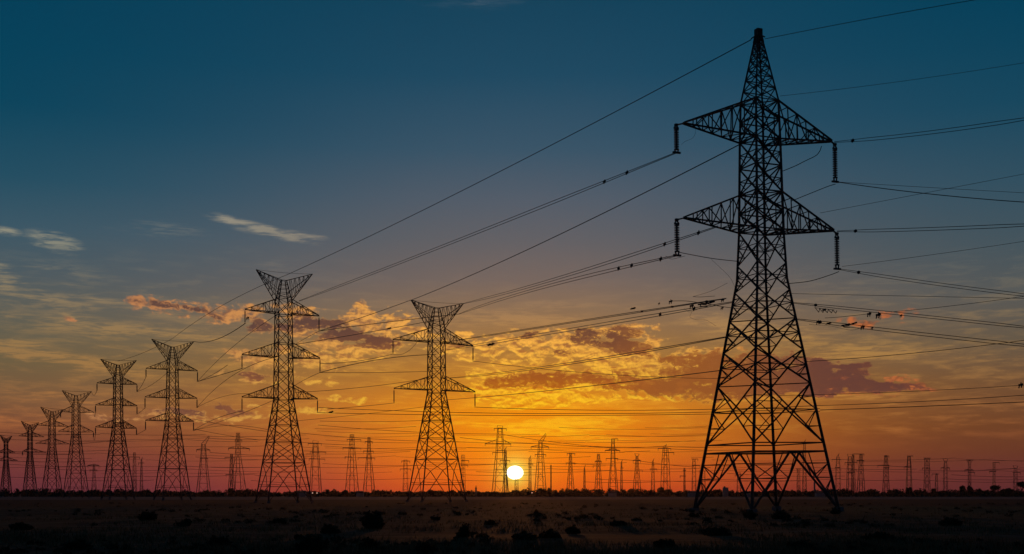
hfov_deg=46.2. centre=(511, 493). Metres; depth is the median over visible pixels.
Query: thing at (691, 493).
house
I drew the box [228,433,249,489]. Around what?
transmission tower
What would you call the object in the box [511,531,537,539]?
shrub
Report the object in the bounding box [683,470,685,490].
transmission tower
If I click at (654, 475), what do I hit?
transmission tower
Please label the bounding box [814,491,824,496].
house
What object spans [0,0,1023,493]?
sky
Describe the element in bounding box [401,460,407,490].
transmission tower
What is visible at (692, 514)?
shrub
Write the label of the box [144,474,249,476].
overhead wire
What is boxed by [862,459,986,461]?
overhead wire
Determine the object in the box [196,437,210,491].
transmission tower
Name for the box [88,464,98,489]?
transmission tower
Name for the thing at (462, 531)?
shrub
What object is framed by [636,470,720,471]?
overhead wire
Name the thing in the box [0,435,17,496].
transmission tower
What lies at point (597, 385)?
overhead wire
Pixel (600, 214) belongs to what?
overhead wire
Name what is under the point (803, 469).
transmission tower
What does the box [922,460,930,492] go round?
transmission tower
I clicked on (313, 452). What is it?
transmission tower
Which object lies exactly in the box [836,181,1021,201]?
overhead wire
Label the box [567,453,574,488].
transmission tower
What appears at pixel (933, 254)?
overhead wire
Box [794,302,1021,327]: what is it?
overhead wire
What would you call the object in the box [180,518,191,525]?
shrub
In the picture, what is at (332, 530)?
shrub
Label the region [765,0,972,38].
overhead wire
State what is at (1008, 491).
tree
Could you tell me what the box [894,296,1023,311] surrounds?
overhead wire
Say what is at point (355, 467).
overhead wire
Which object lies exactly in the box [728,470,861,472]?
overhead wire
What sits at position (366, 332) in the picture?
overhead wire
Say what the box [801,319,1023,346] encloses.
overhead wire
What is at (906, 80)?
overhead wire
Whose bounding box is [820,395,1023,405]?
overhead wire
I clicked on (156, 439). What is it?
overhead wire
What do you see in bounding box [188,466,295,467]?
overhead wire
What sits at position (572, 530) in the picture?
shrub
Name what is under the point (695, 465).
transmission tower
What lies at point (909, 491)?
tree
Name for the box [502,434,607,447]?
overhead wire
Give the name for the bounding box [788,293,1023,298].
overhead wire
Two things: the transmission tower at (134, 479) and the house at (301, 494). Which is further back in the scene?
the transmission tower at (134, 479)
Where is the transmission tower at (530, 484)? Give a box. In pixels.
[528,456,531,490]
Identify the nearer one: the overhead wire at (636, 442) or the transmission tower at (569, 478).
the overhead wire at (636, 442)
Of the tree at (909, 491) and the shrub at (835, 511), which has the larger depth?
the tree at (909, 491)
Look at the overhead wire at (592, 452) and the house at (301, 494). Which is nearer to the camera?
the house at (301, 494)
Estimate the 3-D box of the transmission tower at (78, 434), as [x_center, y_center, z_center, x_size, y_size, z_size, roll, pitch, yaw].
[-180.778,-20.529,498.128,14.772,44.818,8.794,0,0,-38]
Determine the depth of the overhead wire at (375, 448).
939.92 m
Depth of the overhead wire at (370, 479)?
939.93 m
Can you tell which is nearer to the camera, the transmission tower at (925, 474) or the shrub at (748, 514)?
the shrub at (748, 514)
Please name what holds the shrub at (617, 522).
on the ground at (596, 533)
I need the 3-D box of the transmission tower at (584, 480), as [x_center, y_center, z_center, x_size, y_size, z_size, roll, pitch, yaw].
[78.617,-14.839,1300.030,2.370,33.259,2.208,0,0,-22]
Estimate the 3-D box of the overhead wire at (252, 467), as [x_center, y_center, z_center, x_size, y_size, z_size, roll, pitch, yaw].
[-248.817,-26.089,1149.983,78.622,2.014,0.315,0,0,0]
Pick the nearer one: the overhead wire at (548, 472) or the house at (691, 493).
the house at (691, 493)
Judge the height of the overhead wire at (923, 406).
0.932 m
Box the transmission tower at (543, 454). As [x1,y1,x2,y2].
[531,433,547,490]
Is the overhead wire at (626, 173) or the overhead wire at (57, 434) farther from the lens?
the overhead wire at (57, 434)
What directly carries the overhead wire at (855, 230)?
attached to the transmission tower at (758, 40)
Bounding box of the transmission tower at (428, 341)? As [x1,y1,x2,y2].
[392,300,475,501]
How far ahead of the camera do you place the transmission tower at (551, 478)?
1349.60 m
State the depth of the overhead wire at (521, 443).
999.89 m
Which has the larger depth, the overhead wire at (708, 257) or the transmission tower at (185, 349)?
the transmission tower at (185, 349)
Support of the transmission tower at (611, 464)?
on the ground at (596, 533)
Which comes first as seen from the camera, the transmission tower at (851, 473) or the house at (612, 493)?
the house at (612, 493)
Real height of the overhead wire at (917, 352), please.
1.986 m
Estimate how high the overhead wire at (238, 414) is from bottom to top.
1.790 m
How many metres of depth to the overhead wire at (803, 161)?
125.97 m
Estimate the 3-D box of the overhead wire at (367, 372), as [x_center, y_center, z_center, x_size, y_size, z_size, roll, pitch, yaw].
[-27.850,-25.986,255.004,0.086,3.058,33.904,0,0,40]
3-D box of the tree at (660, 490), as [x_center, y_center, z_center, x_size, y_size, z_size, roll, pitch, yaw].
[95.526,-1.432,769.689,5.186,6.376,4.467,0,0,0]
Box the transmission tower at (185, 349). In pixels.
[144,339,197,499]
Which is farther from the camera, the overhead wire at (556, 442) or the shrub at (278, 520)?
the overhead wire at (556, 442)
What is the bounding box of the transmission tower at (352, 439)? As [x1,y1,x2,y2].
[345,434,360,491]
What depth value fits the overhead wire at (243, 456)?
1149.92 m
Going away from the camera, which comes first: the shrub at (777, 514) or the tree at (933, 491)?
the shrub at (777, 514)
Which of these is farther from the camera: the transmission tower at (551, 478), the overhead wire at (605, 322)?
the transmission tower at (551, 478)
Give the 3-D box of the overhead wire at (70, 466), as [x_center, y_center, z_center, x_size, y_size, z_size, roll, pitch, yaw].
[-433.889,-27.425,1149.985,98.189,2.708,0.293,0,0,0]
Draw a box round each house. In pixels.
[297,491,306,496]
[356,491,363,496]
[608,491,616,496]
[687,491,695,496]
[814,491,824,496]
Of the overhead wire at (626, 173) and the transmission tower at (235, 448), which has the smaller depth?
the overhead wire at (626, 173)
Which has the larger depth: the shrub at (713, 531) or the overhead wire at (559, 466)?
the overhead wire at (559, 466)
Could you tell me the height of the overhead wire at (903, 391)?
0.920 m
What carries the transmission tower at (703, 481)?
on the ground at (596, 533)
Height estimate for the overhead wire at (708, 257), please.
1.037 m
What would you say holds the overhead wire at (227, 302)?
attached to the transmission tower at (293, 398)
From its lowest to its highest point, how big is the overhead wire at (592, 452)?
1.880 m
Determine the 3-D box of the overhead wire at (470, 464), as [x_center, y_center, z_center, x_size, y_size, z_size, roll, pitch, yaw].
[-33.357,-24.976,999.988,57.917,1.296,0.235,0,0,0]
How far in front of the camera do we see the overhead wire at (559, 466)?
999.91 m
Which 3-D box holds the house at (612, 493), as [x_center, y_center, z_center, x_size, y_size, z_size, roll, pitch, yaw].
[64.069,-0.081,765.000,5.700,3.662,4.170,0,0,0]
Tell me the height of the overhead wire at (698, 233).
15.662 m
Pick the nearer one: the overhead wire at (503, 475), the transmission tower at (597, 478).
the transmission tower at (597, 478)
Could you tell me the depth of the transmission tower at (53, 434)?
589.62 m
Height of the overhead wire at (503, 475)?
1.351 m
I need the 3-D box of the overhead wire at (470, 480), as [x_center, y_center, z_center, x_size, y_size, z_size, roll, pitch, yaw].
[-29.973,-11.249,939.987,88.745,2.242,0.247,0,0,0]
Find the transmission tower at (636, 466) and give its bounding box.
[633,453,642,490]
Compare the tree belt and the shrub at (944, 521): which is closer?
the shrub at (944, 521)
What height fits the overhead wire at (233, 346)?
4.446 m
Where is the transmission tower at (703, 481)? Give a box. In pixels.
[701,471,705,489]
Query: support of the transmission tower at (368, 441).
on the ground at (596, 533)
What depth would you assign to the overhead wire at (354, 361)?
251.57 m
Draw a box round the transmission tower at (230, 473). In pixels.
[225,454,234,489]
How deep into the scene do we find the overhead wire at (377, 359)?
250.69 m
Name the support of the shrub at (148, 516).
on the ground at (596, 533)
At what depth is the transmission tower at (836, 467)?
1099.75 m
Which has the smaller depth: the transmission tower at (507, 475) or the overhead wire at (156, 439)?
the overhead wire at (156, 439)
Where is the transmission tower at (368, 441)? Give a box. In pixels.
[363,437,374,491]
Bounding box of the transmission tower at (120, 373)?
[95,359,137,499]
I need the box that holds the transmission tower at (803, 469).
[802,439,807,490]
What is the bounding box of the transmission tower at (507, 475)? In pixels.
[500,448,509,492]
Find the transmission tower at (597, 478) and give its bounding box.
[595,454,601,488]
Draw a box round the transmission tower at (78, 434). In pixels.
[58,390,93,497]
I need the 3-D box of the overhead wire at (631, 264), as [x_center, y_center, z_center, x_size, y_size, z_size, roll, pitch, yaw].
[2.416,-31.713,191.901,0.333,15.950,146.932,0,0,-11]
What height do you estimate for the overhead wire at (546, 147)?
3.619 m
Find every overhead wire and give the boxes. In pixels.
[1,432,96,434]
[6,449,118,451]
[9,466,75,467]
[11,464,105,466]
[12,453,67,454]
[56,469,184,470]
[86,439,178,441]
[135,437,208,439]
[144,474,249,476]
[168,471,303,473]
[172,275,285,338]
[185,435,264,436]
[185,454,265,456]
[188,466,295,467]
[196,397,279,429]
[197,425,274,431]
[198,317,272,380]
[199,358,270,404]
[215,466,285,467]
[287,39,750,274]
[295,377,433,392]
[298,406,426,420]
[299,153,673,300]
[300,320,434,343]
[303,433,440,441]
[315,465,417,467]
[317,411,819,415]
[318,407,819,413]
[320,300,409,330]
[321,314,456,330]
[321,354,391,363]
[321,371,428,372]
[321,425,468,433]
[322,354,435,371]
[322,463,436,465]
[325,431,408,433]
[330,478,410,479]
[331,419,442,421]
[331,440,446,442]
[348,446,433,448]
[412,139,749,299]
[417,478,529,480]
[443,463,506,464]
[447,301,731,349]
[449,370,718,399]
[450,298,725,341]
[450,441,583,443]
[452,337,724,377]
[457,446,512,447]
[459,255,675,313]
[464,227,713,303]
[475,361,717,378]
[480,405,819,410]
[483,474,541,475]
[497,470,614,472]
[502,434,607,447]
[517,465,582,466]
[521,435,579,436]
[528,451,640,452]
[600,440,695,442]
[600,481,668,482]
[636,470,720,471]
[680,252,738,261]
[724,468,818,470]
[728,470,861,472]
[734,479,829,481]
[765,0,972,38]
[779,385,1017,395]
[783,63,1020,95]
[783,146,821,170]
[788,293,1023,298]
[789,271,838,283]
[792,184,834,200]
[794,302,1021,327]
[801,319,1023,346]
[807,340,1023,361]
[814,467,904,469]
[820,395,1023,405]
[822,174,1021,212]
[825,402,1019,409]
[834,118,1023,142]
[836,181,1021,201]
[837,224,1023,232]
[838,268,1022,295]
[841,479,913,480]
[842,241,1023,266]
[844,182,1021,192]
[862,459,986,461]
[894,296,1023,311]
[930,468,1015,470]
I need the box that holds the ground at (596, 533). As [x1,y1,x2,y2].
[0,494,1023,553]
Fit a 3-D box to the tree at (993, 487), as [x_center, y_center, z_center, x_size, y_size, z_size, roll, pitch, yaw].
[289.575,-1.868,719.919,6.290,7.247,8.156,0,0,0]
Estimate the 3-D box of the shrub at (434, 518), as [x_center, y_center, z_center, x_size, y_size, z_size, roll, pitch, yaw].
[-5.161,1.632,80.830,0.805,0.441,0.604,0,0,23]
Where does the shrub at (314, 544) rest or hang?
on the ground at (596, 533)
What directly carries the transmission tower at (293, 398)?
on the ground at (596, 533)
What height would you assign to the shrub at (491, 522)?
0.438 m
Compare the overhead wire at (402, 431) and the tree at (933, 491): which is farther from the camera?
the overhead wire at (402, 431)
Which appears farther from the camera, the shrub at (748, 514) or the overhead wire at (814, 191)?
the overhead wire at (814, 191)
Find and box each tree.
[535,488,546,494]
[657,487,664,494]
[664,489,672,495]
[709,489,720,494]
[906,487,911,494]
[931,488,936,494]
[959,485,965,496]
[967,486,972,496]
[990,485,1000,496]
[1004,488,1012,496]
[1016,481,1023,496]
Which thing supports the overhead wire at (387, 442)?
attached to the transmission tower at (313, 452)
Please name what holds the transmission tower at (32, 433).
on the ground at (596, 533)
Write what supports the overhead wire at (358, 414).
attached to the transmission tower at (428, 341)
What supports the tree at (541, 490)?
on the ground at (596, 533)
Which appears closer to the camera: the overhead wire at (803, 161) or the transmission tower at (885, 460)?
the overhead wire at (803, 161)
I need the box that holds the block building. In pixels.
[723,486,727,496]
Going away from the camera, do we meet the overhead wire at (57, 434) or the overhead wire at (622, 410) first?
the overhead wire at (622, 410)
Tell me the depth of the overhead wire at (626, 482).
1149.86 m
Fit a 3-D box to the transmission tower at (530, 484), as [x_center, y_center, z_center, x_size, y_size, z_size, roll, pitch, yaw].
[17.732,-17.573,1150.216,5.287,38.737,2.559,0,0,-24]
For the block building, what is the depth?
788.35 m
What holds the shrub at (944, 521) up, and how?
on the ground at (596, 533)
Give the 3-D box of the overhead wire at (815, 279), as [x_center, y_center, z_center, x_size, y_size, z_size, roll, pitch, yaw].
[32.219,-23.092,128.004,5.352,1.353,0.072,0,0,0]
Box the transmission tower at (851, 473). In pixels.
[845,454,856,490]
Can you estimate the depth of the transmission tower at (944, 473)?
1149.57 m
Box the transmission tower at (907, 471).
[904,456,911,487]
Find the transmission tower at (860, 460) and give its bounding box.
[857,454,864,491]
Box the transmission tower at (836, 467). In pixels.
[832,454,840,487]
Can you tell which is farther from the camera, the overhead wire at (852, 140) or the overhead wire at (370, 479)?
the overhead wire at (370, 479)
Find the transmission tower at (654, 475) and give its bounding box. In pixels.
[651,459,654,490]
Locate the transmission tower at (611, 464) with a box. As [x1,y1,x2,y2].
[605,439,619,488]
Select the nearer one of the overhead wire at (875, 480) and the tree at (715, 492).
the tree at (715, 492)
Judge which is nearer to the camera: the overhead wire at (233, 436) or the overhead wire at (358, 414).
the overhead wire at (358, 414)
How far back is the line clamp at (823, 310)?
127.97 m
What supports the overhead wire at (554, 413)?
attached to the transmission tower at (293, 398)
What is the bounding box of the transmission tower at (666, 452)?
[658,444,673,488]
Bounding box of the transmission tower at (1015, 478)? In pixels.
[1013,465,1020,490]
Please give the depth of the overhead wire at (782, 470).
1079.91 m
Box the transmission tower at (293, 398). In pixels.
[241,269,320,502]
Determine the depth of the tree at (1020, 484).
698.82 m
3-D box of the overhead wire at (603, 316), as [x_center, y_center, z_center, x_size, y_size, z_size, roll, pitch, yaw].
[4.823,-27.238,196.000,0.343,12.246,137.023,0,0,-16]
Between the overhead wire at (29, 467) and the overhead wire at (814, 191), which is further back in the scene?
the overhead wire at (29, 467)
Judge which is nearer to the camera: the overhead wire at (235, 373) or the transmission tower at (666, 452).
the overhead wire at (235, 373)
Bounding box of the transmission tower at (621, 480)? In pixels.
[620,461,622,490]
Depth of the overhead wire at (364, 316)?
251.98 m
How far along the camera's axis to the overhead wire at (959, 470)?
1079.91 m
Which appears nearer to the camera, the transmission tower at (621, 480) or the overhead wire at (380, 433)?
the overhead wire at (380, 433)
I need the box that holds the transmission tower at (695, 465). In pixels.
[692,460,699,490]
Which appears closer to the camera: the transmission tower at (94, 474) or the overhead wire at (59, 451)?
the overhead wire at (59, 451)
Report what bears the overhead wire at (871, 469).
attached to the transmission tower at (907, 471)
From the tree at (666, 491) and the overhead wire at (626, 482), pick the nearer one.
the tree at (666, 491)
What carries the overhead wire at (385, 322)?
attached to the transmission tower at (293, 398)
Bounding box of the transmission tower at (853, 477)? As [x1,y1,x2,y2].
[851,456,855,492]
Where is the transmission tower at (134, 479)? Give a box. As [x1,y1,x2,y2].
[129,452,139,491]
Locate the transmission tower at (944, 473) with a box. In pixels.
[942,459,949,490]
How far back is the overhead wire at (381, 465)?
999.90 m
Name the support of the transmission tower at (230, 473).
on the ground at (596, 533)
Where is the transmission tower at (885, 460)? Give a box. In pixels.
[881,455,889,492]
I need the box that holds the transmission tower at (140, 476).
[138,457,142,490]
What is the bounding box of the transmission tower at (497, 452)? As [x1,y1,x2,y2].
[485,425,510,490]
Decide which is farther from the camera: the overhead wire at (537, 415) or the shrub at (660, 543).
the overhead wire at (537, 415)
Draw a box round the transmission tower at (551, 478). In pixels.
[550,465,551,490]
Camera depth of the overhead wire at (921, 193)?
159.98 m
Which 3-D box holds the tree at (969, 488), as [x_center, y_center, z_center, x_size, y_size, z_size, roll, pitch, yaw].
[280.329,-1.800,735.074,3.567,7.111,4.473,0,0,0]
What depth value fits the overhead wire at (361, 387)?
254.14 m
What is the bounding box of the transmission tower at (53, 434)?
[35,407,68,497]
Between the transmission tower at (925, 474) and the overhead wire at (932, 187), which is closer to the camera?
the overhead wire at (932, 187)
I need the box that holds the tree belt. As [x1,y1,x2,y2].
[1,487,1023,496]
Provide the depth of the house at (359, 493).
763.44 m
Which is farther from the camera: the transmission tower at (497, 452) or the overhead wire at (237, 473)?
the overhead wire at (237, 473)
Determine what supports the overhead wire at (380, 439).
attached to the transmission tower at (368, 441)
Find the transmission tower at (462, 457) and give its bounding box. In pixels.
[460,455,468,490]
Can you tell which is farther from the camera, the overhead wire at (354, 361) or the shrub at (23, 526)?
the overhead wire at (354, 361)
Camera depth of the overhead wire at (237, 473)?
1079.94 m
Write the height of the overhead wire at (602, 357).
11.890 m
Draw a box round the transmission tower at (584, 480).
[583,465,585,488]
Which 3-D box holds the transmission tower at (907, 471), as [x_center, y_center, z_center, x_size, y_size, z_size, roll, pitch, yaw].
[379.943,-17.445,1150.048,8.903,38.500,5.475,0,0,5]
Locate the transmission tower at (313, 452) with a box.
[308,440,321,492]
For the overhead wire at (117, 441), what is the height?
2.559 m
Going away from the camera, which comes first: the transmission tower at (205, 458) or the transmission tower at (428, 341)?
the transmission tower at (428, 341)
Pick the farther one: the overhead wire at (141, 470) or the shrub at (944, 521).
the overhead wire at (141, 470)
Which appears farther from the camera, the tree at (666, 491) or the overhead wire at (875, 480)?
the overhead wire at (875, 480)
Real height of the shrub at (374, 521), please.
1.189 m
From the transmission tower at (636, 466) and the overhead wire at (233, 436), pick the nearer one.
the overhead wire at (233, 436)
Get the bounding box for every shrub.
[8,522,33,529]
[137,509,157,519]
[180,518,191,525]
[273,518,285,522]
[294,534,328,553]
[320,523,341,533]
[359,509,385,528]
[430,515,440,519]
[455,523,469,537]
[484,519,494,524]
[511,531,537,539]
[537,528,560,537]
[565,524,580,533]
[609,519,627,525]
[653,538,677,547]
[688,511,699,516]
[699,526,732,535]
[742,509,757,517]
[771,509,790,518]
[830,507,841,513]
[938,515,962,525]
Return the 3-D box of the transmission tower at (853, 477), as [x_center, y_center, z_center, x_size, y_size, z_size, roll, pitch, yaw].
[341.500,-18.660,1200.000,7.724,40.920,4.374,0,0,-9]
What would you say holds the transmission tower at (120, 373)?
on the ground at (596, 533)
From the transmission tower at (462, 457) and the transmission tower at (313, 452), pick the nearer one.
the transmission tower at (313, 452)
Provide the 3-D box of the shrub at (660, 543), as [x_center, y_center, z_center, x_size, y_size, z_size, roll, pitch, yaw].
[4.969,1.642,38.923,0.859,0.450,0.871,0,0,0]
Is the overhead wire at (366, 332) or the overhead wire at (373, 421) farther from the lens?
the overhead wire at (373, 421)
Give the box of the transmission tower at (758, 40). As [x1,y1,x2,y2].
[672,28,843,511]
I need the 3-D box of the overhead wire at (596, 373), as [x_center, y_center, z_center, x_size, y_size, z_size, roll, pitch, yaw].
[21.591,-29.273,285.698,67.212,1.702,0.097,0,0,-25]
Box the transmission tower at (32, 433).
[19,421,45,496]
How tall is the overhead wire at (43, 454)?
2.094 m
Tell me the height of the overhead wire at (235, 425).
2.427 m
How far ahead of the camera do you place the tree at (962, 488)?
739.19 m
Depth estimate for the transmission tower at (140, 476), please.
1249.68 m
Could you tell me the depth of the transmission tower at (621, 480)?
1250.11 m
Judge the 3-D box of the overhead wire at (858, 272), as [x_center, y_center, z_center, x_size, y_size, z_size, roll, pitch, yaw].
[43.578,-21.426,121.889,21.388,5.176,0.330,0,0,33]
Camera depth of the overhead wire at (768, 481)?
999.90 m
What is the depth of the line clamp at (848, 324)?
126.94 m
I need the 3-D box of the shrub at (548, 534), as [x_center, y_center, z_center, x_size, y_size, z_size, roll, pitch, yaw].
[1.451,1.600,46.675,0.995,0.528,1.069,0,0,0]
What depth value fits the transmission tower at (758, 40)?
123.24 m
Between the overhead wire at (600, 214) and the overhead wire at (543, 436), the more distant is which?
the overhead wire at (543, 436)
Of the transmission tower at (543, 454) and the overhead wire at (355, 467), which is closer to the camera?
the transmission tower at (543, 454)
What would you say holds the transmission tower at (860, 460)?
on the ground at (596, 533)

